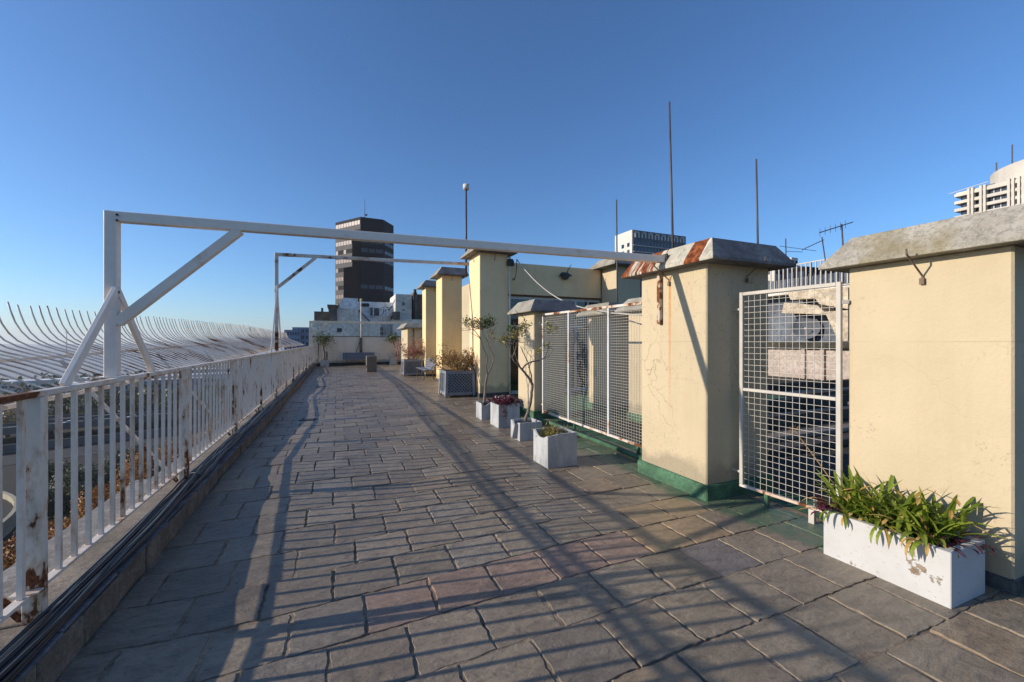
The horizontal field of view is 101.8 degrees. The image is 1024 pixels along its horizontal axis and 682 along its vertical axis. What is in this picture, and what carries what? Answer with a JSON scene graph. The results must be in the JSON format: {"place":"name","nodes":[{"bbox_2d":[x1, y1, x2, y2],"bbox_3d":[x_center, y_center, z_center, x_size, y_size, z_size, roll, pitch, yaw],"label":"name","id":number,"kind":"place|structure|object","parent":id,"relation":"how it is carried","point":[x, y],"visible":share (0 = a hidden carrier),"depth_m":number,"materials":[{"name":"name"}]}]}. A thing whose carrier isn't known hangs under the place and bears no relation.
{"place":"outdoors","nodes":[
{"label":"outdoors","id":0,"kind":"place"},
{"bbox_2d":[3,499,13,518],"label":"curved ramp","id":1,"kind":"structure","parent":0,"point":[8,506],"depth_m":79.21,"materials":[{"name":"concrete"}]},
{"bbox_2d":[3,491,15,537],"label":"ramp parapet","id":2,"kind":"structure","parent":1,"relation":"on","point":[9,522],"depth_m":73.78,"materials":[{"name":"concrete"}]},
{"bbox_2d":[3,433,197,465],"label":"road","id":3,"kind":"structure","parent":0,"point":[9,459],"depth_m":150.80,"materials":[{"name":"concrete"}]},
{"bbox_2d":[0,378,229,570],"bbox_3d":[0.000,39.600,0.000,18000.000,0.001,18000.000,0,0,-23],"label":"ground","id":4,"kind":"structure","parent":0,"point":[9,478],"depth_m":155.46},
{"bbox_2d":[2,403,15,437],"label":"khaki tree","id":5,"kind":"object","parent":4,"relation":"on","point":[11,418],"visible":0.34,"depth_m":171.43,"materials":[{"name":"green plant"}]},
{"bbox_2d":[3,517,66,568],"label":"autumn tree","id":6,"kind":"object","parent":4,"relation":"on","point":[9,554],"visible":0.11,"depth_m":61.32,"materials":[{"name":"brown plant"}]},
{"bbox_2d":[13,490,70,529],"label":"dark tree","id":7,"kind":"object","parent":4,"relation":"on","point":[51,509],"visible":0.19,"depth_m":86.44,"materials":[{"name":"green plant"}]},
{"bbox_2d":[0,377,89,392],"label":"building","id":8,"kind":"structure","parent":4,"relation":"on","point":[16,382],"depth_m":328.77,"materials":[{"name":"grey metal"}]},
{"bbox_2d":[48,394,70,415],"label":"dark tree","id":9,"kind":"object","parent":4,"relation":"on","point":[51,406],"visible":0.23,"depth_m":206.62,"materials":[{"name":"green plant"}]},
{"bbox_2d":[48,459,83,489],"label":"dark tree","id":10,"kind":"object","parent":4,"relation":"on","point":[51,470],"visible":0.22,"depth_m":107.49,"materials":[{"name":"green plant"}]},
{"bbox_2d":[48,512,84,539],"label":"autumn tree","id":11,"kind":"object","parent":4,"relation":"on","point":[66,523],"visible":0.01,"depth_m":57.41,"materials":[{"name":"orange plant"}]},
{"bbox_2d":[49,391,83,414],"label":"dark tree","id":12,"kind":"object","parent":4,"relation":"on","point":[66,400],"visible":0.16,"depth_m":208.01,"materials":[{"name":"green plant"}]},
{"bbox_2d":[48,480,96,520],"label":"dark tree","id":13,"kind":"object","parent":4,"relation":"on","point":[81,487],"visible":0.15,"depth_m":90.22,"materials":[{"name":"green plant"}]},
{"bbox_2d":[48,465,109,499],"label":"dark tree","id":14,"kind":"object","parent":4,"relation":"on","point":[66,481],"visible":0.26,"depth_m":98.98,"materials":[{"name":"green plant"}]},
{"bbox_2d":[64,394,118,413],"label":"dark tree","id":15,"kind":"object","parent":4,"relation":"on","point":[94,408],"visible":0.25,"depth_m":195.72,"materials":[{"name":"green plant"}]},
{"bbox_2d":[78,461,127,493],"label":"dark tree","id":16,"kind":"object","parent":4,"relation":"on","point":[107,471],"visible":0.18,"depth_m":105.50,"materials":[{"name":"green plant"}]},
{"bbox_2d":[3,423,212,453],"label":"retaining wall","id":17,"kind":"structure","parent":4,"relation":"on","point":[9,448],"depth_m":161.74,"materials":[{"name":"concrete"}]},
{"bbox_2d":[69,468,151,517],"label":"autumn tree","id":18,"kind":"object","parent":4,"relation":"on","point":[95,497],"visible":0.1,"depth_m":70.08,"materials":[{"name":"orange plant"}]},
{"bbox_2d":[92,390,129,411],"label":"dark tree","id":19,"kind":"object","parent":4,"relation":"on","point":[107,394],"visible":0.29,"depth_m":203.25,"materials":[{"name":"green plant"}]},
{"bbox_2d":[2,404,221,436],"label":"highway barrier","id":20,"kind":"object","parent":4,"relation":"on","point":[12,430],"visible":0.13,"depth_m":176.70,"materials":[{"name":"concrete"}]},
{"bbox_2d":[0,365,229,414],"bbox_3d":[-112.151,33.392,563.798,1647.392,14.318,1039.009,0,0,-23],"label":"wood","id":21,"kind":"object","parent":4,"relation":"on","point":[55,383],"visible":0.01,"depth_m":320.28,"materials":[{"name":"green plant"}]},
{"bbox_2d":[104,447,145,467],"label":"dark tree","id":22,"kind":"object","parent":4,"relation":"on","point":[118,456],"visible":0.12,"depth_m":115.17,"materials":[{"name":"green plant"}]},
{"bbox_2d":[66,377,201,397],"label":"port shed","id":23,"kind":"structure","parent":4,"relation":"on","point":[145,383],"depth_m":326.00,"materials":[{"name":"grey metal"}]},
{"bbox_2d":[116,399,152,412],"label":"dark tree","id":24,"kind":"object","parent":4,"relation":"on","point":[127,405],"visible":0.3,"depth_m":198.67,"materials":[{"name":"green plant"}]},
{"bbox_2d":[116,450,178,485],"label":"autumn tree","id":25,"kind":"object","parent":4,"relation":"on","point":[137,465],"visible":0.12,"depth_m":86.06,"materials":[{"name":"brown plant"}]},
{"bbox_2d":[128,384,167,407],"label":"dark tree","id":26,"kind":"object","parent":4,"relation":"on","point":[145,395],"visible":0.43,"depth_m":212.94,"materials":[{"name":"green plant"}]},
{"bbox_2d":[151,388,178,420],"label":"dark tree","id":27,"kind":"object","parent":4,"relation":"on","point":[166,402],"visible":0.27,"depth_m":204.61,"materials":[{"name":"green plant"}]},
{"bbox_2d":[153,428,208,460],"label":"autumn tree","id":28,"kind":"object","parent":4,"relation":"on","point":[159,451],"visible":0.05,"depth_m":98.65,"materials":[{"name":"orange plant"}]},
{"bbox_2d":[151,372,229,386],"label":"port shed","id":29,"kind":"structure","parent":4,"relation":"on","point":[166,376],"depth_m":358.55,"materials":[{"name":"grey metal"}]},
{"bbox_2d":[192,386,221,418],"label":"dark tree","id":30,"kind":"object","parent":4,"relation":"on","point":[208,397],"visible":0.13,"depth_m":213.97,"materials":[{"name":"green plant"}]},
{"bbox_2d":[197,398,229,418],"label":"dark tree","id":31,"kind":"object","parent":4,"relation":"on","point":[215,407],"visible":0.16,"depth_m":197.88,"materials":[{"name":"green plant"}]},
{"bbox_2d":[284,330,300,349],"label":"distant building","id":32,"kind":"structure","parent":4,"relation":"on","point":[295,335],"depth_m":199.93,"materials":[{"name":"grey concrete"}]},
{"bbox_2d":[292,327,308,346],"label":"distant building","id":33,"kind":"structure","parent":4,"relation":"on","point":[305,335],"depth_m":206.25,"materials":[{"name":"grey concrete"}]},
{"bbox_2d":[335,213,393,307],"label":"dark tower","id":34,"kind":"structure","parent":4,"relation":"on","point":[368,281],"depth_m":287.53,"materials":[{"name":"black"}]},
{"bbox_2d":[781,266,848,348],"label":"distant building","id":35,"kind":"structure","parent":4,"relation":"on","point":[799,272],"depth_m":100.75,"materials":[{"name":"white glass"}]},
{"bbox_2d":[2,404,229,427],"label":"highway deck","id":36,"kind":"structure","parent":0,"point":[84,416],"depth_m":184.00,"materials":[{"name":"concrete"}]},
{"bbox_2d":[0,344,283,379],"bbox_3d":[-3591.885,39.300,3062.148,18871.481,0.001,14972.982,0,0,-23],"label":"river","id":37,"kind":"structure","parent":0,"point":[8,373],"depth_m":909.98,"materials":[{"name":"blue liquid"}]},
{"bbox_2d":[312,298,394,335],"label":"old white block","id":38,"kind":"structure","parent":0,"point":[348,309],"depth_m":41.18,"materials":[{"name":"concrete"}]},
{"bbox_2d":[390,289,421,335],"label":"grey stair block","id":39,"kind":"structure","parent":0,"point":[407,307],"depth_m":44.09,"materials":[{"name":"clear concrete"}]},
{"bbox_2d":[0,0,1023,343],"label":"sky","id":40,"kind":"structure","parent":0,"point":[868,114],"materials":[{"name":"blue"}]},
{"bbox_2d":[55,364,1023,681],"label":"terrace floor","id":41,"kind":"structure","parent":0,"point":[645,634],"depth_m":2.83,"materials":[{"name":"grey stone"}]},
{"bbox_2d":[320,360,328,366],"bbox_3d":[-12.302,1.435,27.345,0.520,0.465,0.450,0,0,-23],"label":"square planter","id":42,"kind":"object","parent":41,"relation":"on","point":[324,363],"visible":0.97,"depth_m":27.13,"materials":[{"name":"concrete"}]},
{"bbox_2d":[312,331,334,359],"bbox_3d":[-12.317,0.240,27.428,1.681,1.961,1.497,0,0,25],"label":"potted tree","id":43,"kind":"object","parent":42,"relation":"in","point":[324,339],"visible":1,"depth_m":27.28,"materials":[{"name":"green plant"}]},
{"bbox_2d":[343,352,374,365],"bbox_3d":[-10.356,1.182,28.161,2.050,0.870,0.547,0,0,-23],"label":"park bench","id":44,"kind":"object","parent":41,"relation":"on","point":[345,356],"visible":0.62,"depth_m":28.25,"materials":[{"name":"grey paint"}]},
{"bbox_2d":[366,356,376,371],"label":"terrazzo block","id":45,"kind":"structure","parent":41,"relation":"on","point":[371,363],"depth_m":21.85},
{"bbox_2d":[389,358,396,364],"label":"square planter","id":46,"kind":"object","parent":41,"relation":"on","point":[392,361],"visible":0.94,"depth_m":28.69,"materials":[{"name":"concrete"}]},
{"bbox_2d":[385,332,400,360],"bbox_3d":[-8.194,0.307,29.038,1.647,2.095,1.276,0,0,-23],"label":"potted tree","id":47,"kind":"object","parent":46,"relation":"in","point":[391,339],"visible":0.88,"depth_m":28.90,"materials":[{"name":"green plant"}]},
{"bbox_2d":[401,359,422,375],"bbox_3d":[-4.728,1.216,19.654,0.909,0.757,0.847,0,0,-23],"label":"trellis planter","id":48,"kind":"object","parent":41,"relation":"on","point":[409,366],"visible":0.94,"depth_m":19.31,"materials":[{"name":"grey wood"}]},
{"bbox_2d":[394,336,425,359],"bbox_3d":[-4.707,0.332,19.647,1.664,1.229,2.056,0,0,-23],"label":"dry shrub","id":49,"kind":"object","parent":48,"relation":"on","point":[413,352],"visible":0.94,"depth_m":19.45,"materials":[{"name":"brown plant"}]},
{"bbox_2d":[416,358,435,379],"bbox_3d":[-3.713,1.170,17.998,0.547,0.870,2.050,0,0,-23],"label":"park bench","id":50,"kind":"object","parent":41,"relation":"on","point":[425,368],"visible":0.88,"depth_m":17.99,"materials":[{"name":"grey paint"}]},
{"bbox_2d":[438,369,475,397],"bbox_3d":[-1.637,1.216,12.329,0.909,0.757,0.847,0,0,-23],"label":"trellis planter","id":51,"kind":"object","parent":41,"relation":"on","point":[452,382],"visible":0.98,"depth_m":12.01,"materials":[{"name":"silver metal"}]},
{"bbox_2d":[429,343,473,372],"bbox_3d":[-1.572,0.501,12.257,1.812,0.975,1.234,0,0,-23],"label":"dry shrub","id":52,"kind":"object","parent":51,"relation":"on","point":[458,365],"visible":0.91,"depth_m":12.08,"materials":[{"name":"beige plant"}]},
{"bbox_2d":[476,400,493,419],"bbox_3d":[-0.523,1.435,8.719,0.365,0.340,0.360,0,0,-23],"label":"square planter","id":53,"kind":"object","parent":41,"relation":"on","point":[482,411],"visible":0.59,"depth_m":8.54,"materials":[{"name":"concrete"}]},
{"bbox_2d":[460,313,498,403],"bbox_3d":[-0.665,0.348,8.614,1.096,1.891,0.544,0,0,-44],"label":"potted tree","id":54,"kind":"object","parent":53,"relation":"in","point":[484,322],"visible":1,"depth_m":8.62,"materials":[{"name":"green plant"}]},
{"bbox_2d":[490,402,519,427],"bbox_3d":[-0.136,1.388,7.949,0.428,0.435,0.440,0,0,-23],"label":"square planter","id":55,"kind":"object","parent":41,"relation":"on","point":[498,419],"visible":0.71,"depth_m":7.76,"materials":[{"name":"concrete"}]},
{"bbox_2d":[491,394,523,418],"bbox_3d":[-0.124,1.232,7.952,0.540,0.443,0.572,0,0,-23],"label":"purple plant","id":56,"kind":"object","parent":55,"relation":"in","point":[509,400],"visible":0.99,"depth_m":7.81,"materials":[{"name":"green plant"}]},
{"bbox_2d":[512,424,517,438],"bbox_3d":[0.065,1.455,6.748,0.128,0.262,0.060,0,0,-23],"label":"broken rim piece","id":57,"kind":"object","parent":41,"relation":"on","point":[515,431],"visible":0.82,"depth_m":6.74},
{"bbox_2d":[511,418,541,440],"bbox_3d":[0.235,1.458,6.922,0.400,0.295,0.380,0,0,-23],"label":"square planter","id":58,"kind":"object","parent":41,"relation":"on","point":[525,431],"visible":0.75,"depth_m":6.74,"materials":[{"name":"paint"}]},
{"bbox_2d":[495,319,561,420],"bbox_3d":[0.255,0.456,6.971,1.358,1.736,0.512,0,0,-36],"label":"potted tree","id":59,"kind":"object","parent":58,"relation":"in","point":[519,330],"visible":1,"depth_m":6.90,"materials":[{"name":"green plant"}]},
{"bbox_2d":[533,427,576,468],"bbox_3d":[0.566,1.390,5.502,0.430,0.430,0.415,0,0,-23],"label":"square planter","id":60,"kind":"object","parent":41,"relation":"on","point":[555,451],"visible":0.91,"depth_m":5.33,"materials":[{"name":"paint"}]},
{"bbox_2d":[532,421,567,436],"bbox_3d":[0.525,1.168,5.520,0.505,0.219,0.520,0,0,-23],"label":"withered plant","id":61,"kind":"object","parent":60,"relation":"in","point":[549,431],"visible":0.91,"depth_m":5.50,"materials":[{"name":"green plant"}]},
{"bbox_2d":[521,417,641,459],"bbox_3d":[1.082,1.544,6.933,0.314,0.090,3.342,0,0,-28],"label":"kerb","id":62,"kind":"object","parent":41,"relation":"on","point":[615,448],"visible":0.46,"depth_m":6.32,"materials":[{"name":"paint"}]},
{"bbox_2d":[541,302,641,454],"bbox_3d":[1.297,0.525,6.982,0.055,2.190,3.627,0,0,-23],"label":"fence","id":63,"kind":"object","parent":41,"relation":"on","point":[608,384],"visible":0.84,"depth_m":6.81,"materials":[{"name":"metal"}]},
{"bbox_2d":[824,507,984,608],"bbox_3d":[2.684,1.435,2.897,0.425,0.340,0.710,0,0,-23],"label":"long planter","id":64,"kind":"object","parent":41,"relation":"on","point":[948,578],"visible":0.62,"depth_m":2.67,"materials":[{"name":"white paint"}]},
{"bbox_2d":[788,425,1017,558],"bbox_3d":[2.594,1.066,3.082,0.967,0.584,1.525,0,0,-23],"label":"strap leaf plant","id":65,"kind":"object","parent":64,"relation":"in","point":[909,515],"visible":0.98,"depth_m":2.81,"materials":[{"name":"plant"}]},
{"bbox_2d":[810,494,999,558],"bbox_3d":[2.682,1.255,2.903,0.470,0.152,0.959,0,0,-32],"label":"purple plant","id":66,"kind":"object","parent":64,"relation":"in","point":[822,506],"visible":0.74,"depth_m":2.67,"materials":[{"name":"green plant"}]},
{"bbox_2d":[818,204,1023,595],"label":"capped pillar","id":67,"kind":"structure","parent":41,"relation":"on","point":[936,356],"depth_m":2.90,"materials":[{"name":"beige paint"}]},
{"bbox_2d":[615,230,685,296],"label":"white tower","id":68,"kind":"structure","parent":0,"point":[638,242],"depth_m":252.16,"materials":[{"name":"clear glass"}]},
{"bbox_2d":[492,391,823,519],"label":"court floor","id":69,"kind":"structure","parent":0,"point":[633,448],"depth_m":7.45,"materials":[{"name":"paint"}]},
{"bbox_2d":[507,299,580,418],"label":"capped pillar","id":70,"kind":"structure","parent":69,"relation":"on","point":[533,310],"depth_m":8.78,"materials":[{"name":"beige paint"}]},
{"bbox_2d":[577,302,628,412],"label":"capped pillar","id":71,"kind":"structure","parent":69,"relation":"on","point":[603,340],"depth_m":9.47,"materials":[{"name":"beige paint"}]},
{"bbox_2d":[589,259,639,302],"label":"capped pillar","id":72,"kind":"structure","parent":69,"relation":"on","point":[628,289],"depth_m":13.26,"materials":[{"name":"beige paint"}]},
{"bbox_2d":[616,199,617,301],"bbox_3d":[2.731,-1.848,10.803,0.072,3.668,0.044,0,0,-23],"label":"aerial pole","id":73,"kind":"object","parent":72,"relation":"attached to","point":[616,260],"visible":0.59,"depth_m":10.79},
{"bbox_2d":[615,297,641,422],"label":"capped pillar","id":74,"kind":"structure","parent":69,"relation":"on","point":[635,347],"depth_m":8.39,"materials":[{"name":"beige paint"}]},
{"bbox_2d":[621,238,796,501],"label":"capped pillar","id":75,"kind":"structure","parent":69,"relation":"on","point":[690,394],"depth_m":4.42,"materials":[{"name":"beige paint"}]},
{"bbox_2d":[59,210,667,385],"bbox_3d":[-0.661,-0.341,3.964,5.021,1.249,1.317,0,0,-23],"label":"steel frame","id":76,"kind":"object","parent":75,"relation":"attached to","point":[116,312],"visible":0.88,"depth_m":3.17,"materials":[{"name":"grey paint"}]},
{"bbox_2d":[668,102,673,247],"bbox_3d":[2.283,-2.171,5.950,0.109,2.492,0.034,0,0,-23],"label":"aerial pole","id":77,"kind":"object","parent":75,"relation":"on","point":[671,196],"visible":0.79,"depth_m":5.94,"materials":[{"name":"metal"}]},
{"bbox_2d":[755,159,758,243],"bbox_3d":[3.915,-1.968,6.637,0.079,1.875,0.034,0,0,-23],"label":"aerial pole","id":78,"kind":"object","parent":75,"relation":"on","point":[757,227],"visible":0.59,"depth_m":6.62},
{"bbox_2d":[733,282,848,523],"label":"gate","id":79,"kind":"structure","parent":75,"relation":"attached to","point":[840,302],"depth_m":3.81,"materials":[{"name":"metal"}]},
{"bbox_2d":[575,405,848,504],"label":"court paving","id":80,"kind":"structure","parent":0,"point":[788,476],"depth_m":5.52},
{"bbox_2d":[768,266,804,347],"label":"distant building","id":81,"kind":"structure","parent":0,"point":[772,275],"depth_m":104.09,"materials":[{"name":"beige concrete"}]},
{"bbox_2d":[768,376,848,401],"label":"neighbour roof","id":82,"kind":"structure","parent":0,"point":[776,380],"depth_m":21.99,"materials":[{"name":"concrete"}]},
{"bbox_2d":[768,272,848,379],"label":"service block","id":83,"kind":"structure","parent":82,"relation":"on","point":[814,355],"depth_m":23.47,"materials":[{"name":"concrete"}]},
{"bbox_2d":[793,316,820,338],"bbox_3d":[16.810,-0.711,23.784,1.360,1.580,0.616,0,-10,42],"label":"satellite dish","id":84,"kind":"object","parent":83,"relation":"attached to","point":[812,322],"visible":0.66,"depth_m":23.90,"materials":[{"name":"paint"}]},
{"bbox_2d":[770,259,848,288],"bbox_3d":[16.615,-3.729,23.693,0.120,1.522,4.990,0,0,-23],"label":"roof railing","id":85,"kind":"object","parent":83,"relation":"on","point":[810,262],"visible":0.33,"depth_m":23.55,"materials":[{"name":"metal"}]},
{"bbox_2d":[768,379,848,457],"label":"flat roof timbers","id":86,"kind":"object","parent":82,"relation":"on","point":[786,405],"visible":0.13,"depth_m":8.17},
{"bbox_2d":[819,220,852,245],"bbox_3d":[11.330,-3.754,14.528,1.903,1.079,0.060,0,0,-23],"label":"television aerial","id":87,"kind":"object","parent":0,"point":[841,226],"visible":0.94,"depth_m":14.62,"materials":[{"name":"metal"}]},
{"bbox_2d":[949,144,1023,216],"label":"cream banded tower","id":88,"kind":"structure","parent":0,"point":[1004,188],"depth_m":113.82,"materials":[{"name":"concrete"}]},
{"bbox_3d":[-0.399,21.201,14.260,13.480,36.798,34.400,0,0,-23],"label":"host building","id":89,"kind":"object","parent":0,"visible":0},
{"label":"roof slab","id":90,"kind":"structure","parent":89,"relation":"on","visible":0},
{"bbox_2d":[0,363,315,681],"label":"kerb","id":91,"kind":"structure","parent":90,"relation":"on","point":[53,658],"depth_m":2.91,"materials":[{"name":"grey concrete"}]},
{"bbox_2d":[0,345,313,625],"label":"rusty railing","id":92,"kind":"object","parent":91,"relation":"on","point":[257,381],"visible":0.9,"depth_m":2.85,"materials":[{"name":"metal"}]},
{"bbox_2d":[0,302,304,410],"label":"curved bar screen","id":93,"kind":"object","parent":92,"relation":"attached to","point":[261,342],"visible":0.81,"depth_m":5.71,"materials":[{"name":"white paint"}]},
{"bbox_2d":[0,363,314,681],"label":"cable bundle","id":94,"kind":"object","parent":91,"relation":"on","point":[21,649],"visible":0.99,"depth_m":2.56,"materials":[{"name":"grey rubber"}]},
{"bbox_2d":[309,321,419,364],"bbox_3d":[-9.308,0.170,26.081,6.805,2.860,1.159,0,0,-3],"label":"steel frame","id":95,"kind":"object","parent":91,"relation":"on","point":[326,324],"visible":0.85,"depth_m":25.62,"materials":[{"name":"grey paint"}]},
{"bbox_2d":[270,252,468,394],"bbox_3d":[-3.901,-0.425,12.138,5.350,4.050,2.056,0,0,-23],"label":"steel frame","id":96,"kind":"object","parent":91,"relation":"on","point":[276,321],"visible":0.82,"depth_m":11.52,"materials":[{"name":"paint"}]},
{"bbox_2d":[312,336,400,365],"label":"end wall","id":97,"kind":"structure","parent":90,"relation":"on","point":[381,348],"depth_m":28.53,"materials":[{"name":"beige paint"}]},
{"bbox_2d":[356,299,361,351],"bbox_3d":[-10.509,-1.105,28.592,0.428,3.710,0.180,0,0,-23],"label":"ball topped pole","id":98,"kind":"object","parent":97,"relation":"attached to","point":[360,342],"visible":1,"depth_m":28.62,"materials":[{"name":"metal"}]},
{"bbox_2d":[397,323,421,358],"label":"capped pillar","id":99,"kind":"structure","parent":90,"relation":"on","point":[408,330],"depth_m":24.26,"materials":[{"name":"beige paint"}]},
{"bbox_2d":[416,280,435,376],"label":"capped pillar","id":100,"kind":"structure","parent":90,"relation":"on","point":[427,288],"depth_m":19.21,"materials":[{"name":"yellow paint"}]},
{"bbox_2d":[429,267,468,381],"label":"capped pillar","id":101,"kind":"structure","parent":90,"relation":"on","point":[448,304],"depth_m":16.34,"materials":[{"name":"yellow paint"}]},
{"bbox_2d":[460,249,516,397],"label":"capped pillar","id":102,"kind":"structure","parent":90,"relation":"on","point":[485,291],"depth_m":12.09,"materials":[{"name":"yellow paint"}]},
{"bbox_2d":[463,183,468,276],"bbox_3d":[-1.475,-3.561,13.374,0.192,2.972,0.192,0,0,45],"label":"aerial pole","id":103,"kind":"object","parent":102,"relation":"on","point":[466,187],"visible":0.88,"depth_m":13.34,"materials":[{"name":"metal"}]},
{"bbox_2d":[517,260,641,315],"bbox_3d":[1.510,-1.396,9.366,0.935,2.026,6.167,0,0,-18],"label":"hanging cable","id":104,"kind":"object","parent":102,"relation":"hanging from","point":[561,299],"visible":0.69,"depth_m":10.77,"materials":[{"name":"metal"}]},
{"bbox_2d":[508,263,601,393],"bbox_3d":[1.322,-0.345,14.440,4.368,4.090,2.403,0,0,-23],"label":"roof room","id":105,"kind":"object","parent":90,"relation":"on","point":[581,287],"visible":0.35,"depth_m":13.37,"materials":[{"name":"yellow paint"}]},
{"bbox_2d":[511,299,527,390],"bbox_3d":[0.216,0.100,12.772,0.640,2.800,0.010,0,0,-23],"label":"window","id":106,"kind":"structure","parent":105,"relation":"in","point":[514,318],"depth_m":12.71,"materials":[{"name":"grey glass"}]},
{"bbox_2d":[511,296,599,393],"bbox_3d":[1.400,0.108,13.270,3.330,2.984,0.060,0,0,-23],"label":"window frame","id":107,"kind":"structure","parent":105,"relation":"in","point":[512,297],"depth_m":13.52,"materials":[{"name":"paint"}]},
{"bbox_2d":[559,265,571,279],"bbox_3d":[1.720,-2.219,13.253,0.449,0.512,0.260,0,0,-23],"label":"wall lamp","id":108,"kind":"object","parent":105,"relation":"attached to","point":[564,275],"visible":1,"depth_m":13.17,"materials":[{"name":"metal"}]},
{"bbox_2d":[565,301,574,387],"bbox_3d":[1.811,0.100,13.443,0.480,2.800,0.010,0,0,-23],"label":"window","id":109,"kind":"structure","parent":105,"relation":"in","point":[572,315],"depth_m":13.49,"materials":[{"name":"grey glass"}]},
{"bbox_2d":[577,302,586,387],"bbox_3d":[2.276,0.100,13.639,0.410,2.800,0.010,0,0,-23],"label":"window","id":110,"kind":"structure","parent":105,"relation":"in","point":[580,331],"depth_m":13.63,"materials":[{"name":"grey glass"}]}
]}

